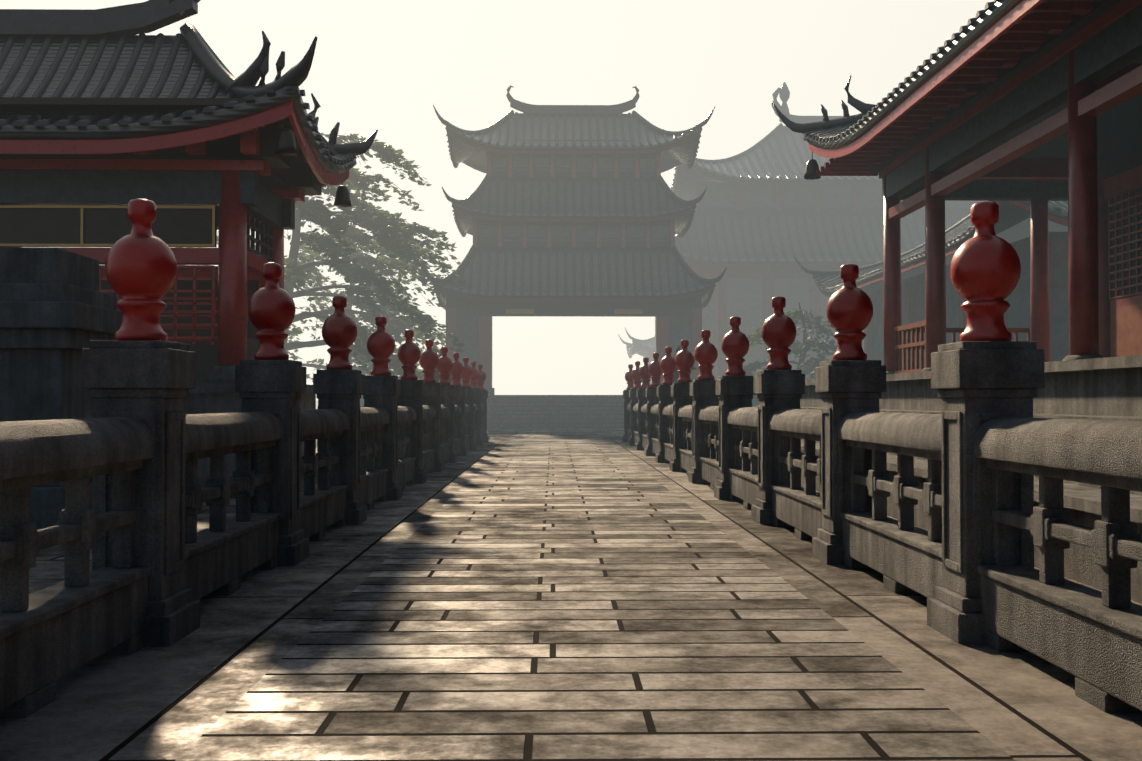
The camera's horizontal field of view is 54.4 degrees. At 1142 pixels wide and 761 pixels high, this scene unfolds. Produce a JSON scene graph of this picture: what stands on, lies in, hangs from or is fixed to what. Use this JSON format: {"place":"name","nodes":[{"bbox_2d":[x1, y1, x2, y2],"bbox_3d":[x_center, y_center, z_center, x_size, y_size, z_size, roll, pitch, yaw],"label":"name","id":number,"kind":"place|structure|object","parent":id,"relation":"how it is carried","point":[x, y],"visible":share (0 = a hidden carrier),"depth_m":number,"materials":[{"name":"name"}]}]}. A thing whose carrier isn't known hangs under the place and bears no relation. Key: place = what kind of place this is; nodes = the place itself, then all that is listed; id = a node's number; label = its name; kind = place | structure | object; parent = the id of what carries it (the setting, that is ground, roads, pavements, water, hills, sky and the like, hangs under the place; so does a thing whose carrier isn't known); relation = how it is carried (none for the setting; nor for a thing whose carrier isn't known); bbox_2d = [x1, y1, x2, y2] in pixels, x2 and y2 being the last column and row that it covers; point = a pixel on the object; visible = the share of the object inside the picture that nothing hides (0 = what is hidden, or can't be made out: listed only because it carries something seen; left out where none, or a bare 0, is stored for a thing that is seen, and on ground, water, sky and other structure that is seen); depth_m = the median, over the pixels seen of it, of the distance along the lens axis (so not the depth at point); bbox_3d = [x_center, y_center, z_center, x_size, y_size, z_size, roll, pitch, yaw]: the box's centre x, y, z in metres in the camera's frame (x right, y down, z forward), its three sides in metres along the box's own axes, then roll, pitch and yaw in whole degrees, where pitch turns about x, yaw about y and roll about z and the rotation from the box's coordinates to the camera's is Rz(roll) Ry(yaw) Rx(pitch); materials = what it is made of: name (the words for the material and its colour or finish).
{"place":"outdoors","nodes":[
{"label":"outdoors","id":0,"kind":"place"},
{"bbox_2d":[0,97,351,497],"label":"building","id":1,"kind":"structure","parent":0,"point":[234,190],"depth_m":12.96,"materials":[{"name":"red wood"}]},
{"bbox_2d":[0,34,356,173],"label":"pavilion roof","id":2,"kind":"structure","parent":1,"relation":"on","point":[179,123],"depth_m":13.29,"materials":[{"name":"grey tile"}]},
{"bbox_2d":[0,0,377,186],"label":"pavilion roof tiles","id":3,"kind":"object","parent":2,"relation":"on","point":[140,19],"visible":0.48,"depth_m":13.33,"materials":[{"name":"grey tile"}]},
{"bbox_2d":[0,439,511,760],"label":"walkway border","id":4,"kind":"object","parent":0,"point":[175,701],"depth_m":4.70,"materials":[{"name":"grey stone"}]},
{"bbox_2d":[0,417,155,717],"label":"balustrade panel","id":5,"kind":"object","parent":4,"relation":"on","point":[80,615],"visible":0.96,"depth_m":4.21,"materials":[{"name":"grey stone"}]},
{"bbox_2d":[81,341,199,646],"bbox_3d":[-2.004,0.507,5.163,0.430,1.370,0.430,0,-1,-1],"label":"balustrade post","id":6,"kind":"object","parent":4,"relation":"on","point":[149,384],"visible":0.62,"depth_m":5.00,"materials":[{"name":"grey stone"}]},
{"bbox_2d":[105,199,176,340],"bbox_3d":[-2.004,-0.512,5.181,0.316,0.669,0.316,0,-1,19],"label":"post finial","id":7,"kind":"object","parent":6,"relation":"on","point":[141,268],"visible":0.98,"depth_m":5.09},
{"bbox_2d":[184,411,284,599],"bbox_3d":[-2.023,0.700,6.360,0.260,1.027,2.084,0,-1,-1],"label":"balustrade panel","id":8,"kind":"object","parent":4,"relation":"on","point":[222,555],"visible":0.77,"depth_m":6.33,"materials":[{"name":"grey stone"}]},
{"bbox_2d":[235,360,308,565],"bbox_3d":[-2.042,0.549,7.562,0.430,1.370,0.430,0,-1,-1],"label":"balustrade post","id":9,"kind":"object","parent":4,"relation":"on","point":[277,387],"visible":0.67,"depth_m":7.40,"materials":[{"name":"grey stone"}]},
{"bbox_2d":[248,262,295,359],"bbox_3d":[-2.042,-0.470,7.580,0.316,0.669,0.316,0,-1,4],"label":"post finial","id":10,"kind":"object","parent":9,"relation":"on","point":[271,309],"visible":0.98,"depth_m":7.49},
{"bbox_2d":[299,408,349,540],"bbox_3d":[-2.061,0.742,8.759,0.260,1.027,2.084,0,-1,-1],"label":"balustrade panel","id":11,"kind":"object","parent":4,"relation":"on","point":[322,505],"visible":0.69,"depth_m":8.84,"materials":[{"name":"grey stone"}]},
{"bbox_2d":[313,370,366,524],"bbox_3d":[-2.080,0.591,9.962,0.430,1.370,0.430,0,-1,-1],"label":"balustrade post","id":12,"kind":"object","parent":4,"relation":"on","point":[343,390],"visible":0.67,"depth_m":9.80,"materials":[{"name":"grey stone"}]},
{"bbox_2d":[322,296,356,369],"bbox_3d":[-2.080,-0.428,9.979,0.316,0.669,0.316,0,-1,-23],"label":"post finial","id":13,"kind":"object","parent":12,"relation":"on","point":[339,331],"visible":0.96,"depth_m":9.89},
{"bbox_2d":[360,407,389,509],"bbox_3d":[-2.099,0.784,11.158,0.260,1.027,2.084,0,-1,-1],"label":"balustrade panel","id":14,"kind":"object","parent":4,"relation":"on","point":[373,472],"visible":0.46,"depth_m":11.44,"materials":[{"name":"grey stone"}]},
{"bbox_2d":[361,376,401,499],"bbox_3d":[-2.119,0.633,12.361,0.430,1.370,0.430,0,-1,-1],"label":"balustrade post","id":15,"kind":"object","parent":4,"relation":"on","point":[383,391],"visible":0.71,"depth_m":12.20,"materials":[{"name":"grey stone"}]},
{"bbox_2d":[367,316,394,375],"bbox_3d":[-2.119,-0.386,12.379,0.316,0.669,0.316,0,-1,26],"label":"post finial","id":16,"kind":"object","parent":15,"relation":"on","point":[380,344],"visible":0.96,"depth_m":12.29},
{"bbox_2d":[397,406,416,490],"bbox_3d":[-2.138,0.826,13.558,0.260,1.027,2.084,0,-1,-1],"label":"balustrade panel","id":17,"kind":"object","parent":4,"relation":"on","point":[407,415],"visible":0.48,"depth_m":13.98,"materials":[{"name":"grey stone"}]},
{"bbox_2d":[397,380,426,483],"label":"balustrade post","id":18,"kind":"object","parent":4,"relation":"on","point":[412,393],"visible":0.6,"depth_m":14.60,"materials":[{"name":"grey stone"}]},
{"bbox_2d":[397,329,420,379],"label":"post finial","id":19,"kind":"object","parent":18,"relation":"on","point":[408,353],"visible":0.94,"depth_m":14.69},
{"bbox_2d":[422,405,435,472],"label":"balustrade panel","id":20,"kind":"object","parent":4,"relation":"on","point":[429,412],"visible":0.4,"depth_m":16.44,"materials":[{"name":"grey stone"}]},
{"bbox_2d":[422,382,443,471],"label":"balustrade post","id":21,"kind":"object","parent":4,"relation":"on","point":[433,393],"visible":0.56,"depth_m":17.00,"materials":[{"name":"grey stone"}]},
{"bbox_2d":[440,404,450,463],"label":"balustrade panel","id":22,"kind":"object","parent":4,"relation":"on","point":[444,451],"visible":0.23,"depth_m":18.86,"materials":[{"name":"grey stone"}]},
{"bbox_2d":[440,385,456,462],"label":"balustrade post","id":23,"kind":"object","parent":4,"relation":"on","point":[449,395],"visible":0.48,"depth_m":19.40,"materials":[{"name":"grey stone"}]},
{"bbox_2d":[454,404,461,455],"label":"balustrade panel","id":24,"kind":"object","parent":4,"relation":"on","point":[458,410],"visible":0.25,"depth_m":21.24,"materials":[{"name":"grey stone"}]},
{"bbox_2d":[454,386,467,455],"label":"balustrade post","id":25,"kind":"object","parent":4,"relation":"on","point":[461,394],"visible":0.38,"depth_m":21.80,"materials":[{"name":"grey stone"}]},
{"bbox_2d":[450,353,463,385],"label":"post finial","id":26,"kind":"object","parent":25,"relation":"on","point":[456,372],"visible":0.79,"depth_m":21.89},
{"bbox_2d":[465,403,470,450],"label":"balustrade panel","id":27,"kind":"object","parent":4,"relation":"on","point":[467,436],"visible":0.23,"depth_m":23.69,"materials":[{"name":"grey stone"}]},
{"bbox_2d":[465,388,475,449],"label":"balustrade post","id":28,"kind":"object","parent":4,"relation":"on","point":[470,397],"visible":0.44,"depth_m":24.20,"materials":[{"name":"grey stone"}]},
{"bbox_2d":[473,403,477,445],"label":"balustrade panel","id":29,"kind":"object","parent":4,"relation":"on","point":[475,432],"visible":0.1,"depth_m":26.19,"materials":[{"name":"grey stone"}]},
{"bbox_2d":[473,389,482,445],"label":"balustrade post","id":30,"kind":"object","parent":4,"relation":"on","point":[478,397],"visible":0.44,"depth_m":26.60,"materials":[{"name":"grey stone"}]},
{"bbox_2d":[469,361,479,388],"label":"post finial","id":31,"kind":"object","parent":30,"relation":"on","point":[475,376],"visible":0.67,"depth_m":26.69,"materials":[{"name":"red ceramic"}]},
{"bbox_2d":[480,390,488,441],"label":"balustrade post","id":32,"kind":"object","parent":4,"relation":"on","point":[484,414],"visible":0.31,"depth_m":29.00,"materials":[{"name":"grey stone"}]},
{"bbox_2d":[477,364,485,389],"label":"post finial","id":33,"kind":"object","parent":32,"relation":"on","point":[481,379],"visible":0.6,"depth_m":29.09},
{"bbox_2d":[419,339,438,381],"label":"post finial","id":34,"kind":"object","parent":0,"point":[429,361],"visible":0.98,"depth_m":17.09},
{"bbox_2d":[434,346,451,382],"bbox_3d":[-3.796,0.326,32.845,1.017,2.700,1.017,0,-1,-21],"label":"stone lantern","id":35,"kind":"object","parent":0,"point":[437,377],"visible":0.17,"depth_m":32.67,"materials":[{"name":"stone"}]},
{"bbox_2d":[436,347,452,384],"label":"post finial","id":36,"kind":"object","parent":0,"point":[444,368],"visible":0.81,"depth_m":19.48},
{"bbox_2d":[461,357,472,387],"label":"post finial","id":37,"kind":"object","parent":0,"point":[467,374],"visible":0.88,"depth_m":24.29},
{"bbox_2d":[0,0,993,399],"label":"sky","id":38,"kind":"structure","parent":0,"point":[383,66],"materials":[{"name":"white"}]},
{"bbox_2d":[360,140,757,427],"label":"gate tower","id":39,"kind":"structure","parent":0,"point":[469,322],"depth_m":47.01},
{"bbox_2d":[452,176,695,233],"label":"roof","id":40,"kind":"structure","parent":39,"relation":"on","point":[465,222],"depth_m":47.18,"materials":[{"name":"grey tile"}]},
{"bbox_2d":[442,174,706,237],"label":"roof tiles","id":41,"kind":"object","parent":40,"relation":"on","point":[668,192],"visible":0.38,"depth_m":46.99,"materials":[{"name":"grey tile"}]},
{"bbox_2d":[446,113,701,169],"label":"roof tiles","id":42,"kind":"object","parent":39,"relation":"on","point":[477,157],"depth_m":48.46,"materials":[{"name":"grey tile"}]},
{"bbox_2d":[433,85,714,173],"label":"gate tower tiles","id":43,"kind":"object","parent":42,"relation":"on","point":[572,110],"visible":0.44,"depth_m":48.53,"materials":[{"name":"grey tile"}]},
{"bbox_2d":[433,247,715,304],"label":"roof","id":44,"kind":"structure","parent":39,"relation":"on","point":[701,286],"depth_m":46.46,"materials":[{"name":"grey tile"}]},
{"bbox_2d":[424,245,726,309],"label":"roof tiles","id":45,"kind":"object","parent":44,"relation":"on","point":[470,256],"visible":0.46,"depth_m":46.32,"materials":[{"name":"grey tile"}]},
{"bbox_2d":[29,400,1141,605],"bbox_3d":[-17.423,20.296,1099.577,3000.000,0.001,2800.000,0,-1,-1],"label":"ground","id":46,"kind":"structure","parent":0,"point":[47,570],"depth_m":8.07,"materials":[{"name":"grey"}]},
{"bbox_2d":[0,247,121,528],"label":"stone pedestal","id":47,"kind":"object","parent":46,"relation":"on","point":[59,311],"visible":0.56,"depth_m":9.71,"materials":[{"name":"stone"}]},
{"bbox_2d":[175,231,301,359],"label":"building wall","id":48,"kind":"structure","parent":46,"relation":"on","point":[296,331],"depth_m":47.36,"materials":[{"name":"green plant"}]},
{"bbox_2d":[288,224,439,381],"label":"tree","id":49,"kind":"object","parent":46,"relation":"on","point":[320,366],"visible":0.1,"depth_m":50.78,"materials":[{"name":"green plant"}]},
{"bbox_2d":[255,133,488,379],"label":"tree","id":50,"kind":"object","parent":46,"relation":"on","point":[395,236],"visible":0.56,"depth_m":44.92,"materials":[{"name":"green plant"}]},
{"bbox_2d":[743,302,836,405],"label":"tree","id":51,"kind":"object","parent":46,"relation":"on","point":[795,316],"visible":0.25,"depth_m":46.30,"materials":[{"name":"green plant"}]},
{"bbox_2d":[175,428,1015,760],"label":"walkway paving","id":52,"kind":"structure","parent":0,"point":[555,594],"depth_m":4.75,"materials":[{"name":"grey stone"}]},
{"bbox_2d":[639,357,651,387],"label":"post finial","id":53,"kind":"object","parent":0,"point":[645,375],"visible":0.83,"depth_m":24.35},
{"bbox_2d":[643,352,653,383],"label":"pavilion body","id":54,"kind":"structure","parent":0,"point":[649,355],"depth_m":85.62,"materials":[{"name":"white paint"}]},
{"bbox_2d":[618,328,654,357],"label":"pavilion roof tiles","id":55,"kind":"object","parent":54,"relation":"on","point":[640,341],"visible":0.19,"depth_m":85.25,"materials":[{"name":"grey tile"}]},
{"bbox_2d":[626,339,654,355],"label":"pavilion roof","id":56,"kind":"structure","parent":54,"relation":"on","point":[636,349],"depth_m":85.46,"materials":[{"name":"grey tile"}]},
{"bbox_2d":[648,353,662,385],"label":"post finial","id":57,"kind":"object","parent":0,"point":[655,371],"visible":0.85,"depth_m":21.95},
{"bbox_2d":[660,347,676,384],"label":"post finial","id":58,"kind":"object","parent":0,"point":[668,367],"visible":0.85,"depth_m":19.55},
{"bbox_2d":[673,346,696,381],"bbox_3d":[3.204,0.328,32.957,1.017,2.700,1.017,0,-1,19],"label":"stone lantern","id":59,"kind":"object","parent":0,"point":[676,373],"visible":0.1,"depth_m":32.79,"materials":[{"name":"stone"}]},
{"bbox_2d":[686,182,980,380],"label":"building wall","id":60,"kind":"structure","parent":0,"point":[746,295],"depth_m":60.55,"materials":[{"name":"grey paint"}]},
{"bbox_2d":[663,87,881,191],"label":"hall upper roof tiles","id":61,"kind":"object","parent":60,"relation":"on","point":[801,119],"visible":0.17,"depth_m":62.01,"materials":[{"name":"grey tile"}]},
{"bbox_2d":[779,82,789,116],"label":"roof ornament","id":62,"kind":"object","parent":61,"relation":"on","point":[784,94],"visible":0.85,"depth_m":66.21,"materials":[{"name":"grey ceramic"}]},
{"bbox_2d":[671,126,881,200],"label":"roof","id":63,"kind":"structure","parent":60,"relation":"on","point":[688,180],"depth_m":62.06,"materials":[{"name":"grey tile"}]},
{"bbox_2d":[675,206,969,266],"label":"hall lower roof tiles","id":64,"kind":"object","parent":60,"relation":"attached to","point":[696,212],"visible":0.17,"depth_m":59.33,"materials":[{"name":"grey tile"}]},
{"bbox_2d":[675,208,970,263],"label":"hall roof","id":65,"kind":"structure","parent":60,"relation":"attached to","point":[794,236],"depth_m":59.44,"materials":[{"name":"grey tile"}]},
{"bbox_2d":[604,439,1141,760],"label":"walkway border","id":66,"kind":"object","parent":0,"point":[1023,706],"depth_m":4.70,"materials":[{"name":"grey stone"}]},
{"bbox_2d":[622,390,630,441],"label":"balustrade post","id":67,"kind":"object","parent":66,"relation":"on","point":[627,400],"visible":0.42,"depth_m":29.05,"materials":[{"name":"grey stone"}]},
{"bbox_2d":[625,364,633,389],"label":"post finial","id":68,"kind":"object","parent":67,"relation":"on","point":[629,380],"visible":0.79,"depth_m":29.15,"materials":[{"name":"red ceramic"}]},
{"bbox_2d":[626,403,630,439],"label":"balustrade panel","id":69,"kind":"object","parent":66,"relation":"on","point":[628,430],"visible":0.06,"depth_m":28.60,"materials":[{"name":"grey stone"}]},
{"bbox_2d":[628,389,637,445],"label":"balustrade post","id":70,"kind":"object","parent":66,"relation":"on","point":[633,414],"visible":0.4,"depth_m":26.66,"materials":[{"name":"grey stone"}]},
{"bbox_2d":[631,361,641,388],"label":"post finial","id":71,"kind":"object","parent":70,"relation":"on","point":[636,377],"visible":0.9,"depth_m":26.75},
{"bbox_2d":[633,403,637,445],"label":"balustrade panel","id":72,"kind":"object","parent":66,"relation":"on","point":[635,407],"visible":0.12,"depth_m":26.18,"materials":[{"name":"grey stone"}]},
{"bbox_2d":[636,388,647,449],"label":"balustrade post","id":73,"kind":"object","parent":66,"relation":"on","point":[641,397],"visible":0.4,"depth_m":24.26,"materials":[{"name":"grey stone"}]},
{"bbox_2d":[641,403,647,450],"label":"balustrade panel","id":74,"kind":"object","parent":66,"relation":"on","point":[644,436],"visible":0.17,"depth_m":23.81,"materials":[{"name":"grey stone"}]},
{"bbox_2d":[644,386,658,455],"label":"balustrade post","id":75,"kind":"object","parent":66,"relation":"on","point":[651,395],"visible":0.29,"depth_m":21.86,"materials":[{"name":"grey stone"}]},
{"bbox_2d":[650,404,658,455],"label":"balustrade panel","id":76,"kind":"object","parent":66,"relation":"on","point":[654,411],"visible":0.19,"depth_m":21.31,"materials":[{"name":"grey stone"}]},
{"bbox_2d":[655,385,673,462],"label":"balustrade post","id":77,"kind":"object","parent":66,"relation":"on","point":[665,398],"visible":0.29,"depth_m":19.46,"materials":[{"name":"grey stone"}]},
{"bbox_2d":[662,404,673,462],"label":"balustrade panel","id":78,"kind":"object","parent":66,"relation":"on","point":[667,410],"visible":0.38,"depth_m":18.91,"materials":[{"name":"grey stone"}]},
{"bbox_2d":[670,382,692,471],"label":"balustrade post","id":79,"kind":"object","parent":66,"relation":"on","point":[680,393],"visible":0.56,"depth_m":17.06,"materials":[{"name":"grey stone"}]},
{"bbox_2d":[674,340,694,381],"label":"post finial","id":80,"kind":"object","parent":79,"relation":"on","point":[684,360],"visible":1,"depth_m":17.15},
{"bbox_2d":[678,405,692,475],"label":"balustrade panel","id":81,"kind":"object","parent":66,"relation":"on","point":[685,415],"visible":0.33,"depth_m":16.50,"materials":[{"name":"grey stone"}]},
{"bbox_2d":[688,380,718,482],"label":"balustrade post","id":82,"kind":"object","parent":66,"relation":"on","point":[702,393],"visible":0.48,"depth_m":14.66,"materials":[{"name":"grey stone"}]},
{"bbox_2d":[694,330,717,379],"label":"post finial","id":83,"kind":"object","parent":82,"relation":"on","point":[705,353],"visible":0.96,"depth_m":14.75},
{"bbox_2d":[698,406,719,489],"bbox_3d":[1.822,0.827,13.621,0.260,1.027,2.084,0,-1,-1],"label":"balustrade panel","id":84,"kind":"object","parent":66,"relation":"on","point":[708,416],"visible":0.52,"depth_m":13.98,"materials":[{"name":"grey stone"}]},
{"bbox_2d":[714,376,755,499],"bbox_3d":[1.841,0.634,12.424,0.430,1.370,0.430,0,-1,-1],"label":"balustrade post","id":85,"kind":"object","parent":66,"relation":"on","point":[734,391],"visible":0.65,"depth_m":12.26,"materials":[{"name":"grey stone"}]},
{"bbox_2d":[721,316,748,375],"bbox_3d":[1.841,-0.385,12.442,0.316,0.669,0.316,-1,-1,35],"label":"post finial","id":86,"kind":"object","parent":85,"relation":"on","point":[735,345],"visible":0.94,"depth_m":12.35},
{"bbox_2d":[726,407,758,509],"bbox_3d":[1.860,0.785,11.222,0.260,1.027,2.084,0,-1,-1],"label":"balustrade panel","id":87,"kind":"object","parent":66,"relation":"on","point":[743,478],"visible":0.48,"depth_m":11.46,"materials":[{"name":"grey stone"}]},
{"bbox_2d":[751,370,804,523],"bbox_3d":[1.879,0.592,10.025,0.430,1.370,0.430,0,-1,-1],"label":"balustrade post","id":88,"kind":"object","parent":66,"relation":"on","point":[774,390],"visible":0.65,"depth_m":9.86,"materials":[{"name":"grey stone"}]},
{"bbox_2d":[761,296,795,369],"bbox_3d":[1.879,-0.427,10.043,0.316,0.669,0.316,1,-1,-33],"label":"post finial","id":89,"kind":"object","parent":88,"relation":"on","point":[778,332],"visible":0.98,"depth_m":9.95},
{"bbox_2d":[768,408,821,539],"bbox_3d":[1.898,0.743,8.822,0.260,1.027,2.084,0,-1,-1],"label":"balustrade panel","id":90,"kind":"object","parent":66,"relation":"on","point":[796,505],"visible":0.58,"depth_m":8.89,"materials":[{"name":"grey stone"}]},
{"bbox_2d":[812,360,885,564],"bbox_3d":[1.917,0.550,7.625,0.430,1.370,0.430,0,-1,-1],"label":"balustrade post","id":91,"kind":"object","parent":66,"relation":"on","point":[843,387],"visible":0.65,"depth_m":7.46,"materials":[{"name":"grey stone"}]},
{"bbox_2d":[826,264,872,359],"bbox_3d":[1.917,-0.469,7.643,0.316,0.669,0.316,-1,-1,44],"label":"post finial","id":92,"kind":"object","parent":91,"relation":"on","point":[849,310],"visible":0.96,"depth_m":7.55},
{"bbox_2d":[837,411,941,597],"bbox_3d":[1.937,0.701,6.423,0.260,1.027,2.084,0,-1,-1],"label":"balustrade panel","id":93,"kind":"object","parent":66,"relation":"on","point":[902,554],"visible":0.75,"depth_m":6.39,"materials":[{"name":"grey stone"}]},
{"bbox_2d":[927,341,1044,643],"bbox_3d":[1.956,0.509,5.226,0.430,1.370,0.430,0,-1,-1],"label":"balustrade post","id":94,"kind":"object","parent":66,"relation":"on","point":[976,384],"visible":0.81,"depth_m":5.07,"materials":[{"name":"grey stone"}]},
{"bbox_2d":[950,201,1020,341],"bbox_3d":[1.956,-0.511,5.244,0.316,0.669,0.316,-1,-1,27],"label":"post finial","id":95,"kind":"object","parent":94,"relation":"on","point":[985,268],"visible":1,"depth_m":5.15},
{"bbox_2d":[972,416,1141,712],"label":"balustrade panel","id":96,"kind":"object","parent":66,"relation":"on","point":[1089,638],"visible":1,"depth_m":4.22,"materials":[{"name":"grey stone"}]},
{"bbox_2d":[752,0,1141,603],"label":"building","id":97,"kind":"structure","parent":0,"point":[1040,108],"depth_m":14.64,"materials":[{"name":"red wood"}]},
{"bbox_2d":[771,0,1044,157],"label":"hall roof tiles","id":98,"kind":"object","parent":97,"relation":"on","point":[826,129],"visible":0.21,"depth_m":15.20,"materials":[{"name":"grey tile"}]},
{"bbox_2d":[803,0,1047,148],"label":"hall roof","id":99,"kind":"structure","parent":97,"relation":"on","point":[985,20],"depth_m":13.95,"materials":[{"name":"grey tile"}]},
{"bbox_2d":[864,232,1068,369],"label":"wall","id":100,"kind":"structure","parent":0,"point":[1017,313],"depth_m":31.47,"materials":[{"name":"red paint"}]},
{"bbox_2d":[793,201,1067,296],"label":"hall roof tiles","id":101,"kind":"object","parent":100,"relation":"on","point":[959,229],"visible":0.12,"depth_m":40.95,"materials":[{"name":"grey tile"}]},
{"bbox_2d":[812,201,1067,294],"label":"hall roof","id":102,"kind":"structure","parent":100,"relation":"on","point":[1012,225],"depth_m":39.67,"materials":[{"name":"grey tile"}]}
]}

